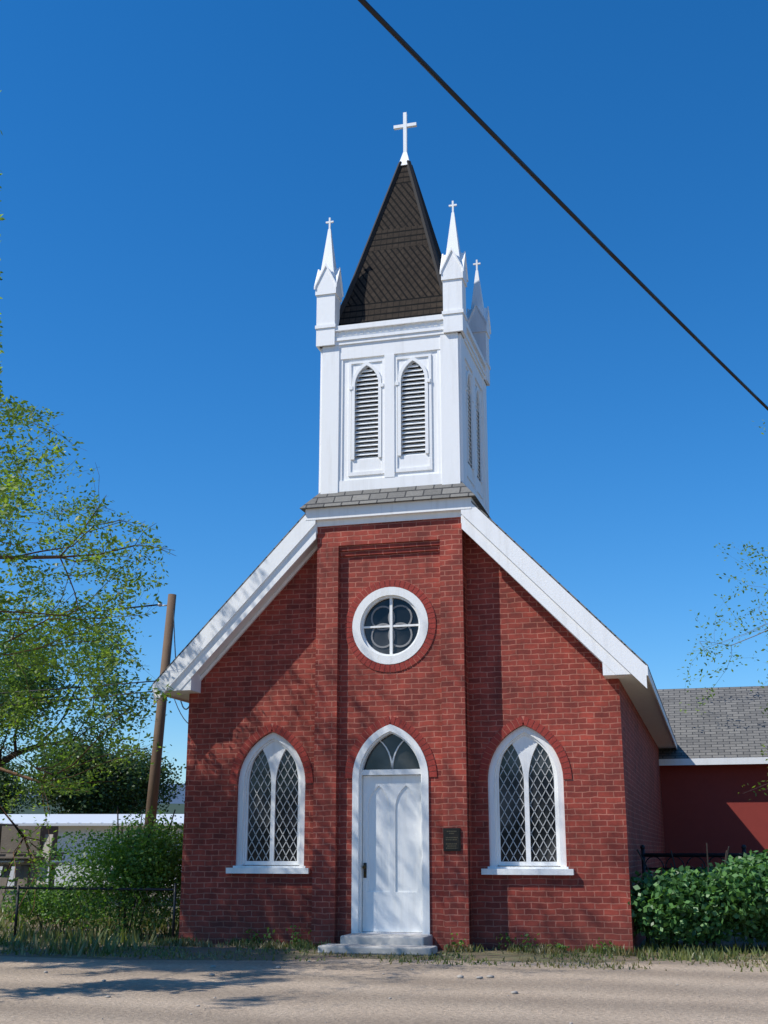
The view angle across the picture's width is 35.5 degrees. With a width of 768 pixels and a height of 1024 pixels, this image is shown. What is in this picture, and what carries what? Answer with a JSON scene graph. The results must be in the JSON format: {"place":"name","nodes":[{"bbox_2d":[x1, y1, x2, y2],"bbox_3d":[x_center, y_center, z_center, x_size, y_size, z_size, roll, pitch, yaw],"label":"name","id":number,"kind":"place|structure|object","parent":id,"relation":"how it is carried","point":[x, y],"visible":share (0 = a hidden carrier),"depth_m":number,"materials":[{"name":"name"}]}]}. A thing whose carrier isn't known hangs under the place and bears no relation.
{"place":"outdoors","nodes":[
{"label":"outdoors","id":0,"kind":"place"},
{"bbox_2d":[0,824,58,851],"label":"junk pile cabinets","id":1,"kind":"object","parent":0,"point":[6,836],"visible":0.56,"depth_m":27.64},
{"bbox_2d":[7,797,184,813],"bbox_3d":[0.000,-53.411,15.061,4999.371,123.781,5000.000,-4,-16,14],"label":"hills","id":2,"kind":"structure","parent":0,"point":[177,808],"depth_m":2269.39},
{"bbox_2d":[19,784,184,803],"bbox_3d":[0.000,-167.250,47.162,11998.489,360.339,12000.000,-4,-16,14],"label":"mountains","id":3,"kind":"structure","parent":0,"point":[181,796],"depth_m":5495.39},
{"bbox_2d":[0,956,767,1023],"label":"dirt road","id":4,"kind":"structure","parent":0,"point":[342,991],"depth_m":12.26,"materials":[{"name":"beige soil"}]},
{"bbox_2d":[25,960,679,1023],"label":"road pebbles","id":5,"kind":"object","parent":4,"relation":"on","point":[458,976],"visible":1,"depth_m":13.63,"materials":[{"name":"grey stone"}]},
{"bbox_2d":[0,886,767,962],"bbox_3d":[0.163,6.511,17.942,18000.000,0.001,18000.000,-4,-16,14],"label":"ground","id":6,"kind":"structure","parent":0,"point":[499,956],"depth_m":16.80,"materials":[{"name":"green plant"}]},
{"bbox_2d":[0,772,15,813],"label":"tree","id":7,"kind":"object","parent":6,"relation":"on","point":[5,800],"visible":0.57,"depth_m":75.51,"materials":[{"name":"green plant"}]},
{"bbox_2d":[0,752,46,813],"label":"tree","id":8,"kind":"object","parent":6,"relation":"on","point":[5,779],"depth_m":94.23,"materials":[{"name":"green plant"}]},
{"bbox_2d":[0,834,71,914],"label":"junk boards","id":9,"kind":"object","parent":6,"relation":"on","point":[5,858],"visible":0.38,"depth_m":27.34,"materials":[{"name":"grey wood"}]},
{"bbox_2d":[0,876,106,933],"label":"bush","id":10,"kind":"object","parent":6,"relation":"on","point":[29,907],"depth_m":21.15,"materials":[{"name":"green plant"}]},
{"bbox_2d":[0,591,171,795],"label":"tree","id":11,"kind":"object","parent":6,"relation":"on","point":[35,684],"depth_m":33.50,"materials":[{"name":"green plant"}]},
{"bbox_2d":[0,883,176,940],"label":"wire fence","id":12,"kind":"object","parent":6,"relation":"on","point":[18,888],"visible":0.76,"depth_m":19.55,"materials":[{"name":"grey metal"}]},
{"bbox_2d":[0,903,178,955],"bbox_3d":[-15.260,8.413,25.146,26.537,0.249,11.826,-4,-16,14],"label":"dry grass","id":13,"kind":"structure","parent":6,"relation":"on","point":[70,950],"depth_m":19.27,"materials":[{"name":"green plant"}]},
{"bbox_2d":[0,901,179,954],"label":"yard grass","id":14,"kind":"structure","parent":6,"relation":"on","point":[90,938],"depth_m":19.10,"materials":[{"name":"green plant"}]},
{"bbox_2d":[0,91,181,934],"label":"tree","id":15,"kind":"object","parent":6,"relation":"on","point":[4,502],"depth_m":21.22,"materials":[{"name":"green plant"}]},
{"bbox_2d":[0,826,182,885],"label":"white building walls","id":16,"kind":"structure","parent":6,"relation":"on","point":[62,830],"depth_m":49.42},
{"bbox_2d":[14,845,140,885],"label":"white building openings","id":17,"kind":"object","parent":16,"relation":"in","point":[18,872],"depth_m":49.13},
{"bbox_2d":[0,814,183,825],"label":"outbuilding roof","id":18,"kind":"structure","parent":16,"relation":"on","point":[75,819],"depth_m":52.41,"materials":[{"name":"white metal"}]},
{"bbox_2d":[9,718,185,813],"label":"tree","id":19,"kind":"object","parent":6,"relation":"on","point":[127,792],"depth_m":79.44,"materials":[{"name":"green plant"}]},
{"bbox_2d":[26,806,183,936],"bbox_3d":[-4.447,6.014,20.139,2.992,2.156,2.120,4,-16,-15],"label":"bush","id":20,"kind":"object","parent":6,"relation":"on","point":[163,868],"depth_m":19.91,"materials":[{"name":"green plant"}]},
{"bbox_2d":[141,594,175,905],"bbox_3d":[-5.670,5.874,29.956,0.655,7.763,0.292,-4,-16,14],"label":"utility pole","id":21,"kind":"object","parent":6,"relation":"on","point":[154,779],"visible":0.48,"depth_m":29.97,"materials":[{"name":"brown wood"}]},
{"bbox_2d":[0,0,767,722],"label":"wires","id":22,"kind":"object","parent":21,"relation":"attached to","point":[498,140],"visible":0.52,"depth_m":10.60,"materials":[{"name":"black"}]},
{"bbox_2d":[318,933,436,955],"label":"church steps","id":23,"kind":"structure","parent":6,"relation":"on","point":[382,944],"depth_m":17.01,"materials":[{"name":"grey concrete"}]},
{"bbox_2d":[0,932,767,970],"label":"dry grass strip","id":24,"kind":"object","parent":6,"relation":"on","point":[380,957],"depth_m":16.33,"materials":[{"name":"plant"}]},
{"bbox_2d":[1,932,767,971],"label":"grass tufts","id":25,"kind":"object","parent":6,"relation":"on","point":[298,948],"depth_m":16.50,"materials":[{"name":"green plant"}]},
{"bbox_2d":[243,925,616,952],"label":"weeds","id":26,"kind":"object","parent":6,"relation":"on","point":[461,941],"visible":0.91,"depth_m":17.37,"materials":[{"name":"green plant"}]},
{"bbox_2d":[244,683,665,949],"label":"church side walls","id":27,"kind":"structure","parent":6,"relation":"on","point":[644,796],"depth_m":21.85,"materials":[{"name":"brick"}]},
{"bbox_2d":[628,843,767,949],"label":"bush","id":28,"kind":"object","parent":6,"relation":"on","point":[673,905],"depth_m":17.21,"materials":[{"name":"green plant"}]},
{"bbox_2d":[636,933,767,963],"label":"tall grass","id":29,"kind":"structure","parent":6,"relation":"on","point":[657,944],"depth_m":16.73,"materials":[{"name":"green plant"}]},
{"bbox_2d":[640,845,767,943],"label":"iron fence","id":30,"kind":"object","parent":6,"relation":"on","point":[678,855],"visible":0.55,"depth_m":19.16,"materials":[{"name":"black metal"}]},
{"bbox_2d":[660,764,767,871],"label":"annex walls","id":31,"kind":"structure","parent":6,"relation":"on","point":[712,808],"depth_m":29.86,"materials":[{"name":"red paint"}]},
{"bbox_2d":[657,686,767,765],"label":"annex roof","id":32,"kind":"structure","parent":31,"relation":"on","point":[730,726],"depth_m":31.34,"materials":[{"name":"grey tile"}]},
{"bbox_2d":[707,849,767,942],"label":"bush","id":33,"kind":"object","parent":6,"relation":"on","point":[757,927],"visible":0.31,"depth_m":17.30,"materials":[{"name":"green plant"}]},
{"bbox_2d":[0,0,767,784],"label":"sky","id":34,"kind":"structure","parent":0,"point":[174,173],"materials":[{"name":"blue"}]},
{"bbox_2d":[151,936,646,955],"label":"grass","id":35,"kind":"structure","parent":0,"point":[307,943],"depth_m":17.78,"materials":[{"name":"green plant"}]},
{"bbox_2d":[179,534,634,951],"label":"church wall","id":36,"kind":"structure","parent":0,"point":[530,656],"depth_m":18.60,"materials":[{"name":"red brick"}]},
{"bbox_2d":[226,866,309,873],"bbox_3d":[-1.792,5.589,18.771,1.360,0.115,0.230,-4,-16,14],"label":"window sill","id":37,"kind":"structure","parent":36,"relation":"attached to","point":[272,869],"depth_m":18.67,"materials":[{"name":"white wood"}]},
{"bbox_2d":[236,732,304,865],"bbox_3d":[-1.768,4.577,19.152,1.150,2.100,0.120,-4,-16,14],"label":"window frame","id":38,"kind":"object","parent":36,"relation":"attached to","point":[256,749],"visible":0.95,"depth_m":19.16,"materials":[{"name":"white wood"}]},
{"bbox_2d":[244,741,299,864],"bbox_3d":[-1.763,4.624,19.156,0.910,1.931,0.045,-4,-16,14],"label":"window tracery","id":39,"kind":"object","parent":38,"relation":"in","point":[274,751],"visible":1,"depth_m":19.16,"materials":[{"name":"white wood"}]},
{"bbox_2d":[247,750,297,860],"bbox_3d":[-1.759,4.627,19.173,0.900,1.916,0.006,-4,-16,14],"label":"window glass","id":40,"kind":"object","parent":38,"relation":"in","point":[266,834],"visible":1,"depth_m":19.13,"materials":[{"name":"glass"}]},
{"bbox_2d":[247,750,297,860],"bbox_3d":[-1.762,4.638,19.159,0.850,1.779,0.010,-4,-16,14],"label":"window lattice","id":41,"kind":"object","parent":38,"relation":"in","point":[276,808],"visible":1,"depth_m":19.12,"materials":[{"name":"grey metal"}]},
{"bbox_2d":[229,716,571,783],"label":"brick window arches","id":42,"kind":"structure","parent":36,"relation":"attached to","point":[497,736],"depth_m":18.36,"materials":[{"name":"red brick"}]},
{"bbox_2d":[336,530,473,949],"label":"brick tower wall","id":43,"kind":"structure","parent":36,"relation":"attached to","point":[411,696],"depth_m":18.69,"materials":[{"name":"red brick"}]},
{"bbox_2d":[339,540,439,556],"bbox_3d":[0.089,0.585,19.329,1.680,0.160,0.067,-4,-16,14],"label":"church bay corbel","id":44,"kind":"object","parent":43,"relation":"attached to","point":[392,548],"visible":1,"depth_m":19.31,"materials":[{"name":"brick"}]},
{"bbox_2d":[352,587,427,663],"bbox_3d":[0.115,1.814,19.081,1.240,1.240,0.170,-4,-16,14],"label":"round window frame","id":45,"kind":"object","parent":43,"relation":"attached to","point":[366,605],"visible":1,"depth_m":19.04,"materials":[{"name":"white wood"}]},
{"bbox_2d":[364,598,418,653],"bbox_3d":[0.123,1.822,19.111,0.940,0.940,0.005,-4,-16,14],"label":"round window glass","id":46,"kind":"object","parent":45,"relation":"in","point":[380,616],"visible":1,"depth_m":19.11,"materials":[{"name":"glass"}]},
{"bbox_2d":[371,605,412,647],"bbox_3d":[0.121,1.820,19.102,0.683,0.683,0.012,-4,-16,14],"label":"quatrefoil window","id":47,"kind":"structure","parent":45,"relation":"in","point":[373,624],"depth_m":19.10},
{"bbox_2d":[344,580,436,777],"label":"church bay arch bricks","id":48,"kind":"object","parent":43,"relation":"attached to","point":[392,667],"visible":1,"depth_m":18.79,"materials":[{"name":"red brick"}]},
{"bbox_2d":[351,724,429,934],"bbox_3d":[0.116,4.788,18.245,1.200,3.080,0.185,-4,-16,14],"label":"door frame","id":49,"kind":"object","parent":43,"relation":"attached to","point":[373,740],"visible":0.97,"depth_m":18.23,"materials":[{"name":"white wood"}]},
{"bbox_2d":[363,734,419,775],"bbox_3d":[0.131,3.773,18.591,0.960,0.684,0.005,-4,-16,14],"label":"transom window","id":50,"kind":"structure","parent":49,"relation":"in","point":[378,758],"depth_m":18.60,"materials":[{"name":"glass"}]},
{"bbox_2d":[380,740,403,768],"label":"church transom muntins","id":51,"kind":"object","parent":49,"relation":"attached to","point":[392,761],"visible":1,"depth_m":18.57,"materials":[{"name":"white wood"}]},
{"bbox_2d":[362,775,421,932],"bbox_3d":[0.135,5.162,18.215,0.934,2.281,0.055,-4,-16,14],"label":"door","id":52,"kind":"structure","parent":49,"relation":"attached to","point":[392,881],"depth_m":18.20,"materials":[{"name":"white wood"}]},
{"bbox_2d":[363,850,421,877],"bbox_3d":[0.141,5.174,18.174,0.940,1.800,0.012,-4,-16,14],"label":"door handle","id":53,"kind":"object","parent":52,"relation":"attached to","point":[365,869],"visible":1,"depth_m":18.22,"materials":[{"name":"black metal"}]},
{"bbox_2d":[311,517,470,950],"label":"brick pilasters","id":54,"kind":"object","parent":43,"relation":"attached to","point":[448,533],"visible":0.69,"depth_m":18.55,"materials":[{"name":"brick"}]},
{"bbox_2d":[345,579,436,778],"bbox_3d":[0.104,2.580,18.822,1.490,3.105,0.056,-4,-16,14],"label":"arch mortar","id":55,"kind":"object","parent":43,"relation":"attached to","point":[395,668],"visible":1,"depth_m":18.80,"materials":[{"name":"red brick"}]},
{"bbox_2d":[443,828,460,850],"bbox_3d":[1.006,4.851,17.785,0.260,0.330,0.028,-4,-16,14],"label":"plaque","id":56,"kind":"object","parent":43,"relation":"attached to","point":[457,833],"visible":1,"depth_m":17.77,"materials":[{"name":"brown metal"}]},
{"bbox_2d":[446,831,457,848],"bbox_3d":[1.001,4.848,17.770,0.179,0.255,0.003,-4,-16,14],"label":"plaque lettering","id":57,"kind":"object","parent":56,"relation":"attached to","point":[451,839],"visible":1,"depth_m":17.76},
{"bbox_2d":[165,520,674,748],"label":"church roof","id":58,"kind":"structure","parent":36,"relation":"on","point":[643,698],"depth_m":19.86,"materials":[{"name":"white wood"}]},
{"bbox_2d":[300,482,489,517],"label":"shingled skirt roof","id":59,"kind":"structure","parent":58,"relation":"on","point":[394,495],"depth_m":19.44,"materials":[{"name":"grey wood"}]},
{"bbox_2d":[305,497,475,526],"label":"cornice","id":60,"kind":"structure","parent":59,"relation":"attached to","point":[394,512],"depth_m":19.34,"materials":[{"name":"white wood"}]},
{"bbox_2d":[342,350,482,501],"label":"belfry window frames","id":61,"kind":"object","parent":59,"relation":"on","point":[406,461],"depth_m":20.11,"materials":[{"name":"white wood"}]},
{"bbox_2d":[320,314,485,378],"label":"belfry cornice","id":62,"kind":"structure","parent":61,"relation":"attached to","point":[412,327],"depth_m":20.38,"materials":[{"name":"white wood"}]},
{"bbox_2d":[355,364,479,478],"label":"louvers","id":63,"kind":"object","parent":61,"relation":"attached to","point":[403,414],"visible":0.38,"depth_m":20.04,"materials":[{"name":"white wood"}]},
{"bbox_2d":[153,503,646,704],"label":"bargeboards","id":64,"kind":"object","parent":58,"relation":"attached to","point":[594,636],"visible":0.9,"depth_m":18.96,"materials":[{"name":"white wood"}]},
{"bbox_2d":[319,332,488,514],"bbox_3d":[0.402,-1.335,21.088,2.450,2.690,2.450,-4,-16,14],"label":"belfry","id":65,"kind":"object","parent":58,"relation":"on","point":[453,356],"depth_m":20.01,"materials":[{"name":"white paint"}]},
{"bbox_2d":[339,165,442,325],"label":"church spire","id":66,"kind":"structure","parent":65,"relation":"on","point":[397,278],"depth_m":21.16,"materials":[{"name":"brown wood"}]},
{"bbox_2d":[394,112,416,165],"bbox_3d":[0.402,-7.018,22.691,0.440,1.180,0.230,-4,-16,14],"label":"cross","id":67,"kind":"object","parent":66,"relation":"on","point":[405,125],"visible":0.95,"depth_m":22.70,"materials":[{"name":"white metal"}]},
{"bbox_2d":[340,160,442,316],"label":"church spire hips","id":68,"kind":"object","parent":65,"relation":"on","point":[423,211],"visible":0.39,"depth_m":21.74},
{"bbox_2d":[314,201,490,385],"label":"pinnacles","id":69,"kind":"object","parent":65,"relation":"on","point":[328,289],"visible":0.66,"depth_m":20.69,"materials":[{"name":"white paint"}]},
{"bbox_2d":[152,665,676,748],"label":"church fascia","id":70,"kind":"structure","parent":58,"relation":"on","point":[651,682],"depth_m":20.65,"materials":[{"name":"white paint"}]},
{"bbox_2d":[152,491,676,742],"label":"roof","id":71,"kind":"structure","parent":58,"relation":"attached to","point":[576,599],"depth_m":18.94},
{"bbox_2d":[488,726,566,866],"bbox_3d":[2.155,4.293,18.144,1.150,2.100,0.120,-4,-16,14],"label":"window frame","id":72,"kind":"object","parent":36,"relation":"attached to","point":[505,744],"visible":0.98,"depth_m":18.13,"materials":[{"name":"white wood"}]},
{"bbox_2d":[499,744,556,861],"bbox_3d":[2.164,4.342,18.166,0.900,1.916,0.006,-4,-16,14],"label":"window glass","id":73,"kind":"object","parent":72,"relation":"in","point":[534,804],"visible":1,"depth_m":18.12,"materials":[{"name":"glass"}]},
{"bbox_2d":[499,744,555,860],"bbox_3d":[2.161,4.354,18.151,0.850,1.779,0.010,-4,-16,14],"label":"window lattice","id":74,"kind":"object","parent":73,"relation":"attached to","point":[529,805],"visible":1,"depth_m":18.11,"materials":[{"name":"white metal"}]},
{"bbox_2d":[481,866,573,874],"bbox_3d":[2.130,5.305,17.764,1.360,0.115,0.230,-4,-16,14],"label":"window sill","id":75,"kind":"structure","parent":36,"relation":"attached to","point":[503,870],"depth_m":17.68,"materials":[{"name":"white wood"}]},
{"bbox_2d":[677,421,767,795],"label":"tree","id":76,"kind":"object","parent":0,"point":[718,625],"depth_m":30.87,"materials":[{"name":"green plant"}]}
]}

